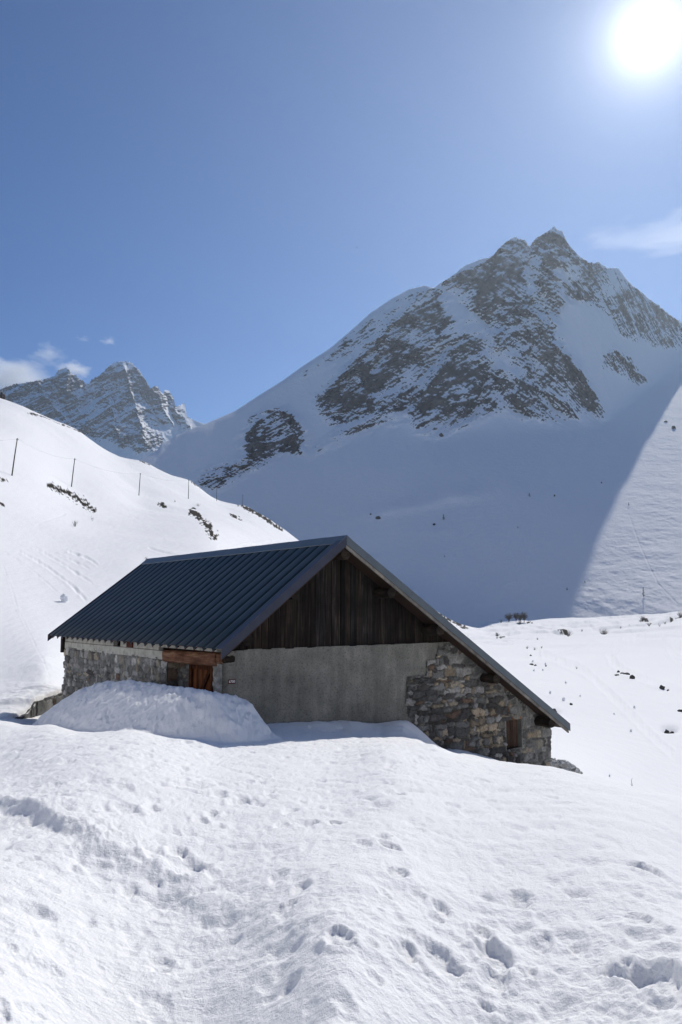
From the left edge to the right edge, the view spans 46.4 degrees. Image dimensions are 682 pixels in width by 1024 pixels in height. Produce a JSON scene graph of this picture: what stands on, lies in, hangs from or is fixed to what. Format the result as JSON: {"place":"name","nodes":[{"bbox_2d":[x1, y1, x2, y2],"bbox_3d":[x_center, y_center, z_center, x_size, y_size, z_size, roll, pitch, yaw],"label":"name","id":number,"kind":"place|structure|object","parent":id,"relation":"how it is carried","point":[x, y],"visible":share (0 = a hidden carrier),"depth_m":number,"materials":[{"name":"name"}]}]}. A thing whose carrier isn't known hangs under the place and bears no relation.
{"place":"outdoors","nodes":[
{"label":"outdoors","id":0,"kind":"place"},
{"bbox_2d":[0,361,203,459],"bbox_3d":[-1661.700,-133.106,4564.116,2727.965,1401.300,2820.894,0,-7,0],"label":"mountain","id":1,"kind":"structure","parent":0,"point":[123,409],"depth_m":4080.11,"materials":[{"name":"grey stone"}]},
{"bbox_2d":[0,398,504,672],"bbox_3d":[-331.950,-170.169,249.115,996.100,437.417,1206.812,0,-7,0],"label":"hillside","id":2,"kind":"structure","parent":0,"point":[50,554],"depth_m":173.58,"materials":[{"name":"white snow"}]},
{"bbox_2d":[0,392,5,399],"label":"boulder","id":3,"kind":"object","parent":2,"relation":"on","point":[2,396],"visible":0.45,"depth_m":370.88,"materials":[{"name":"grey stone"}]},
{"bbox_2d":[11,438,18,475],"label":"utility pole","id":4,"kind":"object","parent":2,"relation":"on","point":[17,439],"visible":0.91,"depth_m":177.94,"materials":[{"name":"brown wood"}]},
{"bbox_2d":[60,594,67,601],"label":"snowball","id":5,"kind":"object","parent":2,"relation":"on","point":[63,597],"visible":0.98,"depth_m":69.83,"materials":[{"name":"white"}]},
{"bbox_2d":[0,663,681,1023],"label":"snow ground","id":6,"kind":"structure","parent":0,"point":[169,854],"depth_m":5.79,"materials":[{"name":"white snow"}]},
{"bbox_2d":[15,693,62,718],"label":"wall","id":7,"kind":"structure","parent":6,"relation":"on","point":[41,707],"depth_m":28.11,"materials":[{"name":"stone"}]},
{"bbox_2d":[48,535,569,765],"bbox_3d":[-1.506,5.790,27.465,13.110,8.779,12.734,5,-9,-37],"label":"stone chalet","id":8,"kind":"object","parent":6,"relation":"on","point":[337,628],"visible":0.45,"depth_m":22.67,"materials":[{"name":"grey stone"}]},
{"bbox_2d":[192,664,210,690],"bbox_3d":[-3.623,4.936,20.782,0.095,1.950,1.100,5,-9,-37],"label":"door","id":9,"kind":"structure","parent":8,"relation":"in","point":[201,675],"depth_m":20.88,"materials":[{"name":"brown wood"}]},
{"bbox_2d":[228,679,235,683],"bbox_3d":[-2.676,4.159,19.520,0.200,0.112,0.017,5,-9,-37],"label":"number plate","id":10,"kind":"object","parent":8,"relation":"attached to","point":[231,681],"visible":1,"depth_m":19.51,"materials":[{"name":"white metal"}]},
{"bbox_2d":[504,716,524,750],"bbox_3d":[5.507,7.141,25.687,0.970,1.045,0.257,5,-9,-37],"label":"window","id":11,"kind":"structure","parent":8,"relation":"in","point":[514,727],"depth_m":25.79,"materials":[{"name":"brown wood"}]},
{"bbox_2d":[551,758,582,773],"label":"low stone wall","id":12,"kind":"structure","parent":6,"relation":"on","point":[563,764],"depth_m":28.79,"materials":[{"name":"grey stone"}]},
{"bbox_2d":[0,0,681,423],"label":"sky","id":13,"kind":"structure","parent":0,"point":[190,190],"materials":[{"name":"blue"}]},
{"bbox_2d":[140,226,681,626],"bbox_3d":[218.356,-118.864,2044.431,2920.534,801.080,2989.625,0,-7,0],"label":"mountain","id":14,"kind":"structure","parent":0,"point":[544,368],"depth_m":1157.02,"materials":[{"name":"white snow"}]},
{"bbox_2d":[480,611,681,796],"bbox_3d":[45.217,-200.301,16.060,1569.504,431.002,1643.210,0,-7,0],"label":"valley floor","id":15,"kind":"structure","parent":0,"point":[600,739],"depth_m":117.20,"materials":[{"name":"white snow"}]},
{"bbox_2d":[504,612,513,621],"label":"bare tree","id":16,"kind":"object","parent":15,"relation":"on","point":[508,617],"visible":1,"depth_m":606.05,"materials":[{"name":"brown plant"}]},
{"bbox_2d":[516,614,522,620],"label":"bare tree","id":17,"kind":"object","parent":15,"relation":"on","point":[519,617],"visible":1,"depth_m":590.06,"materials":[{"name":"brown plant"}]}
]}

